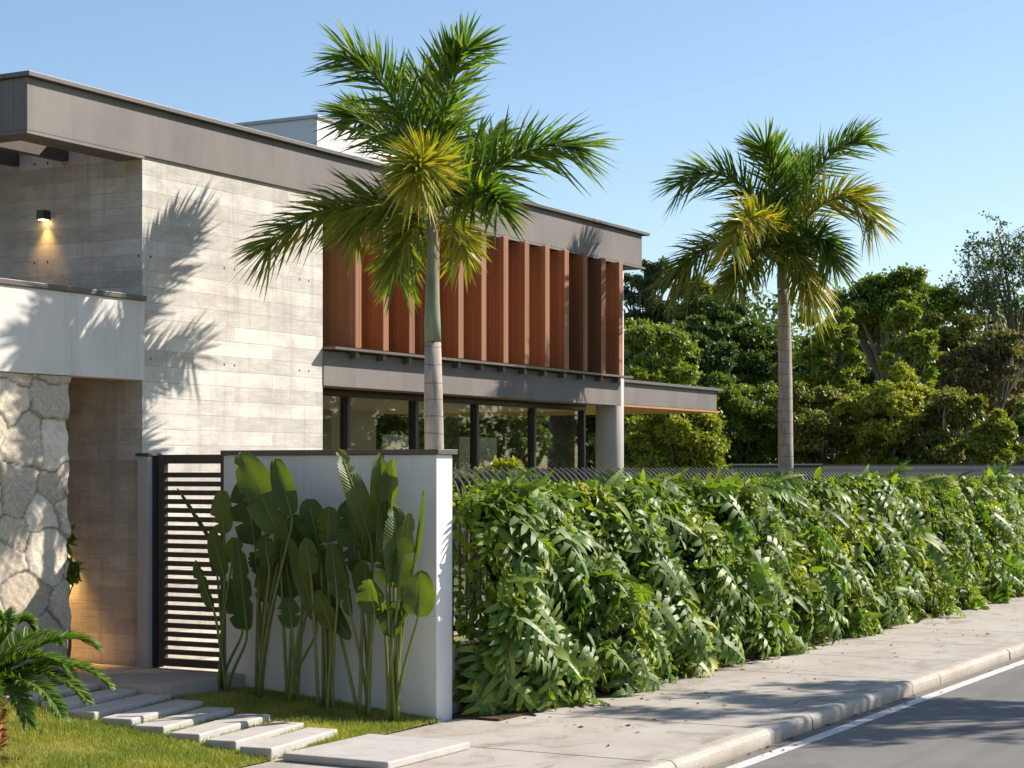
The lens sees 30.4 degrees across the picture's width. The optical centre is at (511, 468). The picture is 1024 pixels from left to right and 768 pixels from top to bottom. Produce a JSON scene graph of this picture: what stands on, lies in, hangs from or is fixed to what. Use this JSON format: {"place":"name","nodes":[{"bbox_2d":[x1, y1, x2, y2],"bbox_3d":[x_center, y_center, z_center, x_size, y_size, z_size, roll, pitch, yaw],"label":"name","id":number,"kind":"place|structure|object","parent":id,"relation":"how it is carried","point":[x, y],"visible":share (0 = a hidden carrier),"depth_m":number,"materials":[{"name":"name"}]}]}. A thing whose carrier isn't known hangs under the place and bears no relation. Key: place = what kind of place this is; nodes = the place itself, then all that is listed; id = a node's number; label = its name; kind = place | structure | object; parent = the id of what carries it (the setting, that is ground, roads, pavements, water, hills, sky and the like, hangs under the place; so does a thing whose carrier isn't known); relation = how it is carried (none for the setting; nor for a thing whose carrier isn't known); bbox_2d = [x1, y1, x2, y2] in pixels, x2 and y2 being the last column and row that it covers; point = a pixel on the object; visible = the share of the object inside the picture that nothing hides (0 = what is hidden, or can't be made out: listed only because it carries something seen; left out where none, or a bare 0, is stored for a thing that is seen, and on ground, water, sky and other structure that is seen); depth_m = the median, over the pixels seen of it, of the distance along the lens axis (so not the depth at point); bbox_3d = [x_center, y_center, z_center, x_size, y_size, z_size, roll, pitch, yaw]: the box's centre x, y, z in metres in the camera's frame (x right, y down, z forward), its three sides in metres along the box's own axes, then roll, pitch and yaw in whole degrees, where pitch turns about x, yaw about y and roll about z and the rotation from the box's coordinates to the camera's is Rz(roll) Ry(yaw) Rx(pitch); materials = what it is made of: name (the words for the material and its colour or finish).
{"place":"outdoors","nodes":[
{"label":"outdoors","id":0,"kind":"place"},
{"bbox_2d":[0,664,442,767],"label":"lawn","id":1,"kind":"structure","parent":0,"point":[63,745],"depth_m":14.39,"materials":[{"name":"green plant"}]},
{"bbox_2d":[1,682,99,704],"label":"stepping stone","id":2,"kind":"object","parent":1,"relation":"on","point":[68,690],"visible":0.16,"depth_m":16.22,"materials":[{"name":"concrete"}]},
{"bbox_2d":[0,604,116,748],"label":"cycad","id":3,"kind":"object","parent":1,"relation":"on","point":[16,677],"visible":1,"depth_m":13.68,"materials":[{"name":"green plant"}]},
{"bbox_2d":[41,688,136,709],"bbox_3d":[-3.555,2.001,16.075,0.270,0.160,1.200,0,-1,20],"label":"stepping stone","id":4,"kind":"object","parent":1,"relation":"on","point":[98,697],"visible":0.39,"depth_m":16.00,"materials":[{"name":"concrete"}]},
{"bbox_2d":[67,694,170,719],"bbox_3d":[-3.286,2.039,15.841,0.270,0.160,1.200,1,1,20],"label":"stepping stone","id":5,"kind":"object","parent":1,"relation":"on","point":[101,710],"visible":0.39,"depth_m":15.68,"materials":[{"name":"concrete"}]},
{"bbox_2d":[52,663,244,697],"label":"landing slab","id":6,"kind":"structure","parent":1,"relation":"on","point":[156,681],"depth_m":16.98,"materials":[{"name":"concrete"}]},
{"bbox_2d":[66,523,86,658],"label":"doorway plant","id":7,"kind":"object","parent":6,"relation":"on","point":[73,573],"visible":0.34,"depth_m":17.65,"materials":[{"name":"green plant"}]},
{"bbox_2d":[135,453,161,667],"bbox_3d":[-3.467,0.975,18.014,0.157,2.250,0.210,0,0,29],"label":"gate post","id":8,"kind":"object","parent":6,"relation":"on","point":[144,559],"visible":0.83,"depth_m":17.94,"materials":[{"name":"grey paint"}]},
{"bbox_2d":[152,454,223,668],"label":"garden gate","id":9,"kind":"structure","parent":8,"relation":"attached to","point":[161,563],"depth_m":17.85,"materials":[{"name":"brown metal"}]},
{"bbox_2d":[101,700,202,726],"bbox_3d":[-2.971,2.068,15.645,0.270,0.160,1.200,1,1,20],"label":"stepping stone","id":10,"kind":"object","parent":1,"relation":"on","point":[140,715],"visible":0.5,"depth_m":15.48,"materials":[{"name":"concrete"}]},
{"bbox_2d":[134,707,233,735],"bbox_3d":[-2.668,2.100,15.426,0.270,0.160,1.200,0,0,19],"label":"stepping stone","id":11,"kind":"object","parent":1,"relation":"on","point":[169,723],"visible":0.5,"depth_m":15.28,"materials":[{"name":"concrete"}]},
{"bbox_2d":[176,487,252,691],"bbox_3d":[-2.735,1.099,17.110,0.309,1.858,1.146,0,0,-43],"label":"paddle leaf plant","id":12,"kind":"object","parent":1,"relation":"on","point":[234,594],"visible":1,"depth_m":16.96,"materials":[{"name":"green plant"}]},
{"bbox_2d":[169,713,269,742],"bbox_3d":[-2.345,2.131,15.226,0.270,0.160,1.200,0,0,20],"label":"stepping stone","id":13,"kind":"object","parent":1,"relation":"on","point":[208,730],"visible":0.5,"depth_m":15.07,"materials":[{"name":"concrete"}]},
{"bbox_2d":[205,721,303,750],"bbox_3d":[-2.035,2.162,15.021,0.270,0.160,1.200,0,0,19],"label":"stepping stone","id":14,"kind":"object","parent":1,"relation":"on","point":[235,740],"visible":0.49,"depth_m":14.81,"materials":[{"name":"concrete"}]},
{"bbox_2d":[230,452,297,698],"bbox_3d":[-2.207,0.950,16.811,0.751,2.213,0.306,0,0,17],"label":"paddle leaf plant","id":15,"kind":"object","parent":1,"relation":"on","point":[260,495],"visible":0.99,"depth_m":16.77,"materials":[{"name":"green plant"}]},
{"bbox_2d":[240,727,336,763],"bbox_3d":[-1.739,2.185,14.813,0.270,0.160,1.200,0,0,19],"label":"stepping stone","id":16,"kind":"object","parent":1,"relation":"on","point":[276,745],"visible":0.6,"depth_m":14.57,"materials":[{"name":"concrete"}]},
{"bbox_2d":[270,514,318,702],"bbox_3d":[-1.912,1.245,16.690,0.570,1.688,0.298,0,0,29],"label":"paddle leaf plant","id":17,"kind":"object","parent":1,"relation":"on","point":[294,582],"visible":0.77,"depth_m":16.66,"materials":[{"name":"green plant"}]},
{"bbox_2d":[299,499,345,710],"bbox_3d":[-1.649,1.189,16.465,0.460,1.860,0.298,0,0,16],"label":"paddle leaf plant","id":18,"kind":"object","parent":1,"relation":"on","point":[319,525],"visible":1,"depth_m":16.46,"materials":[{"name":"green plant"}]},
{"bbox_2d":[324,449,384,717],"bbox_3d":[-1.305,0.989,16.374,0.394,2.335,0.868,0,0,-33],"label":"paddle leaf plant","id":19,"kind":"object","parent":1,"relation":"on","point":[354,513],"visible":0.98,"depth_m":16.38,"materials":[{"name":"green plant"}]},
{"bbox_2d":[370,453,434,722],"bbox_3d":[-0.935,1.016,16.106,0.740,2.323,0.414,0,0,29],"label":"paddle leaf plant","id":20,"kind":"object","parent":1,"relation":"on","point":[393,525],"visible":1,"depth_m":16.07,"materials":[{"name":"green plant"}]},
{"bbox_2d":[453,526,490,640],"bbox_3d":[-3.391,2.245,44.292,31.380,0.290,45.640,0,0,29],"label":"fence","id":21,"kind":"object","parent":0,"point":[457,638],"depth_m":35.85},
{"bbox_2d":[0,70,722,685],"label":"house","id":22,"kind":"structure","parent":21,"relation":"on","point":[136,316],"depth_m":18.84,"materials":[{"name":"concrete"}]},
{"bbox_2d":[36,210,49,220],"bbox_3d":[-4.615,-2.497,18.589,0.090,0.096,0.103,0,0,29],"label":"wall lamp","id":23,"kind":"object","parent":22,"relation":"attached to","point":[42,215],"visible":1,"depth_m":18.55,"materials":[{"name":"black metal"}]},
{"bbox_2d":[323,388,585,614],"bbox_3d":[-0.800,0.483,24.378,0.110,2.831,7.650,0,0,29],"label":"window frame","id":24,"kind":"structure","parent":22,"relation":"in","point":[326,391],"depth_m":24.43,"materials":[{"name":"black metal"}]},
{"bbox_2d":[376,414,407,449],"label":"tree","id":25,"kind":"object","parent":21,"relation":"on","point":[388,426],"visible":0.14,"depth_m":47.47,"materials":[{"name":"green plant"}]},
{"bbox_2d":[227,11,622,448],"bbox_3d":[-0.712,-2.033,18.415,3.725,4.758,3.147,0,0,-39],"label":"palm tree","id":26,"kind":"object","parent":21,"relation":"on","point":[434,167],"visible":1,"depth_m":18.21,"materials":[{"name":"green plant"}]},
{"bbox_2d":[402,415,511,550],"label":"tree","id":27,"kind":"object","parent":21,"relation":"on","point":[456,432],"visible":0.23,"depth_m":44.94,"materials":[{"name":"green plant"}]},
{"bbox_2d":[452,470,480,639],"bbox_3d":[-0.479,1.057,18.575,0.409,2.099,0.365,0,0,29],"label":"garden shrub","id":28,"kind":"object","parent":21,"relation":"on","point":[459,484],"visible":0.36,"depth_m":18.54,"materials":[{"name":"green plant"}]},
{"bbox_2d":[473,456,525,481],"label":"garden shrub","id":29,"kind":"object","parent":21,"relation":"on","point":[504,462],"visible":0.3,"depth_m":19.18,"materials":[{"name":"green plant"}]},
{"bbox_2d":[464,416,555,468],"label":"tree","id":30,"kind":"object","parent":21,"relation":"on","point":[494,437],"visible":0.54,"depth_m":41.68,"materials":[{"name":"green plant"}]},
{"bbox_2d":[510,415,625,480],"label":"tree","id":31,"kind":"object","parent":21,"relation":"on","point":[562,429],"visible":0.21,"depth_m":49.43,"materials":[{"name":"green plant"}]},
{"bbox_2d":[588,317,719,470],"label":"shrub","id":32,"kind":"object","parent":21,"relation":"on","point":[645,334],"visible":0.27,"depth_m":43.46,"materials":[{"name":"green plant"}]},
{"bbox_2d":[624,407,733,480],"bbox_3d":[3.649,0.358,39.957,2.472,4.124,2.388,0,0,29],"label":"shrub","id":33,"kind":"object","parent":21,"relation":"on","point":[702,445],"visible":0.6,"depth_m":39.31,"materials":[{"name":"green plant"}]},
{"bbox_2d":[633,313,753,401],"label":"tree","id":34,"kind":"object","parent":21,"relation":"on","point":[721,356],"visible":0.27,"depth_m":57.75,"materials":[{"name":"green plant"}]},
{"bbox_2d":[697,294,777,437],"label":"tree","id":35,"kind":"object","parent":21,"relation":"on","point":[752,368],"visible":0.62,"depth_m":63.40,"materials":[{"name":"green plant"}]},
{"bbox_2d":[706,371,777,465],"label":"shrub","id":36,"kind":"object","parent":21,"relation":"on","point":[753,443],"visible":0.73,"depth_m":44.40,"materials":[{"name":"green plant"}]},
{"bbox_2d":[641,114,908,474],"bbox_3d":[3.739,-2.312,26.859,3.841,5.586,2.961,0,0,-32],"label":"palm tree","id":37,"kind":"object","parent":21,"relation":"on","point":[764,228],"visible":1,"depth_m":26.61,"materials":[{"name":"green plant"}]},
{"bbox_2d":[728,464,821,480],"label":"fence","id":38,"kind":"object","parent":21,"relation":"on","point":[767,466],"visible":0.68,"depth_m":42.55,"materials":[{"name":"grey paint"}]},
{"bbox_2d":[769,312,841,428],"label":"tree","id":39,"kind":"object","parent":21,"relation":"on","point":[795,368],"visible":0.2,"depth_m":55.52,"materials":[{"name":"green plant"}]},
{"bbox_2d":[757,381,869,463],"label":"shrub","id":40,"kind":"object","parent":21,"relation":"on","point":[817,433],"visible":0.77,"depth_m":43.46,"materials":[{"name":"green plant"}]},
{"bbox_2d":[792,305,866,428],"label":"tree","id":41,"kind":"object","parent":21,"relation":"on","point":[839,374],"visible":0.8,"depth_m":53.68,"materials":[{"name":"green plant"}]},
{"bbox_2d":[827,419,909,463],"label":"shrub","id":42,"kind":"object","parent":21,"relation":"on","point":[846,451],"visible":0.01,"depth_m":46.00,"materials":[{"name":"green plant"}]},
{"bbox_2d":[832,360,949,463],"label":"shrub","id":43,"kind":"object","parent":21,"relation":"on","point":[882,400],"visible":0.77,"depth_m":42.47,"materials":[{"name":"green plant"}]},
{"bbox_2d":[875,299,943,415],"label":"tree","id":44,"kind":"object","parent":21,"relation":"on","point":[915,348],"visible":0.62,"depth_m":51.64,"materials":[{"name":"green plant"}]},
{"bbox_2d":[822,464,1023,477],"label":"wall","id":45,"kind":"structure","parent":21,"relation":"on","point":[876,466],"depth_m":40.88,"materials":[{"name":"grey paint"}]},
{"bbox_2d":[888,385,988,465],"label":"shrub","id":46,"kind":"object","parent":21,"relation":"on","point":[954,410],"visible":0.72,"depth_m":41.59,"materials":[{"name":"green plant"}]},
{"bbox_2d":[915,309,986,433],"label":"tree","id":47,"kind":"object","parent":21,"relation":"on","point":[950,338],"visible":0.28,"depth_m":57.69,"materials":[{"name":"green plant"}]},
{"bbox_2d":[933,321,1023,428],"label":"tree","id":48,"kind":"object","parent":21,"relation":"on","point":[992,356],"visible":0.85,"depth_m":54.40,"materials":[{"name":"green plant"}]},
{"bbox_2d":[963,407,1023,465],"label":"shrub","id":49,"kind":"object","parent":21,"relation":"on","point":[988,441],"visible":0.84,"depth_m":40.68,"materials":[{"name":"green plant"}]},
{"bbox_2d":[1002,398,1023,465],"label":"shrub","id":50,"kind":"object","parent":21,"relation":"on","point":[1018,420],"visible":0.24,"depth_m":45.73,"materials":[{"name":"green plant"}]},
{"bbox_2d":[0,0,1023,476],"label":"sky","id":51,"kind":"structure","parent":0,"point":[664,78],"materials":[{"name":"blue"}]},
{"bbox_2d":[238,595,1023,767],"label":"pavement","id":52,"kind":"structure","parent":0,"point":[558,738],"depth_m":17.63,"materials":[{"name":"concrete"}]},
{"bbox_2d":[283,734,469,767],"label":"paving slab","id":53,"kind":"structure","parent":52,"relation":"on","point":[376,751],"depth_m":14.33,"materials":[{"name":"concrete"}]},
{"bbox_2d":[507,611,1008,767],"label":"fallen leaves","id":54,"kind":"object","parent":52,"relation":"on","point":[531,714],"visible":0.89,"depth_m":17.77,"materials":[{"name":"brown plant"}]},
{"bbox_2d":[452,593,1023,720],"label":"soil bed","id":55,"kind":"object","parent":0,"point":[502,716],"visible":0.2,"depth_m":18.18,"materials":[{"name":"brown soil"}]},
{"bbox_2d":[452,639,481,713],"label":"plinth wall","id":56,"kind":"structure","parent":55,"relation":"on","point":[456,705],"depth_m":16.88,"materials":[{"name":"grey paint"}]},
{"bbox_2d":[452,467,1023,637],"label":"iron fence","id":57,"kind":"object","parent":56,"relation":"on","point":[959,471],"visible":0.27,"depth_m":21.00,"materials":[{"name":"black metal"}]},
{"bbox_2d":[452,459,1023,715],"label":"hedge","id":58,"kind":"object","parent":55,"relation":"on","point":[638,583],"visible":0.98,"depth_m":20.25,"materials":[{"name":"green plant"}]},
{"bbox_2d":[707,655,1023,767],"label":"road","id":59,"kind":"structure","parent":0,"point":[978,724],"depth_m":16.37,"materials":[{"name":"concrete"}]},
{"bbox_2d":[726,660,1023,767],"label":"road marking","id":60,"kind":"object","parent":59,"relation":"on","point":[767,755],"depth_m":17.38,"materials":[{"name":"paint"}]},
{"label":"ground","id":61,"kind":"structure","parent":0,"visible":0},
{"bbox_2d":[220,449,457,726],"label":"boundary wall","id":62,"kind":"structure","parent":61,"relation":"on","point":[426,689],"depth_m":16.70,"materials":[{"name":"white paint"}]},
{"bbox_2d":[624,255,683,328],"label":"tree","id":63,"kind":"object","parent":61,"relation":"on","point":[656,316],"visible":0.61,"depth_m":73.28,"materials":[{"name":"green plant"}]},
{"bbox_2d":[624,316,688,366],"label":"tree","id":64,"kind":"object","parent":61,"relation":"on","point":[633,351],"visible":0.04,"depth_m":65.91,"materials":[{"name":"green plant"}]},
{"bbox_2d":[661,272,740,379],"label":"tree","id":65,"kind":"object","parent":61,"relation":"on","point":[678,314],"visible":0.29,"depth_m":71.08,"materials":[{"name":"green plant"}]},
{"bbox_2d":[397,270,1023,517],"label":"woods","id":66,"kind":"object","parent":61,"relation":"on","point":[762,315],"visible":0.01,"depth_m":81.47,"materials":[{"name":"green plant"}]},
{"bbox_2d":[632,640,1023,767],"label":"kerb","id":67,"kind":"structure","parent":61,"relation":"on","point":[711,753],"depth_m":17.12,"materials":[{"name":"concrete"}]},
{"bbox_2d":[792,331,919,426],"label":"tree","id":68,"kind":"object","parent":61,"relation":"on","point":[870,379],"visible":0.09,"depth_m":64.03,"materials":[{"name":"green plant"}]},
{"bbox_2d":[815,262,976,419],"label":"tree","id":69,"kind":"object","parent":61,"relation":"on","point":[876,299],"visible":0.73,"depth_m":60.99,"materials":[{"name":"green plant"}]},
{"bbox_2d":[919,316,1018,443],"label":"tree","id":70,"kind":"object","parent":61,"relation":"on","point":[992,321],"visible":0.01,"depth_m":68.97,"materials":[{"name":"green plant"}]},
{"bbox_2d":[934,210,1023,460],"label":"tree","id":71,"kind":"object","parent":61,"relation":"on","point":[988,293],"visible":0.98,"depth_m":59.54,"materials":[{"name":"green plant"}]}
]}

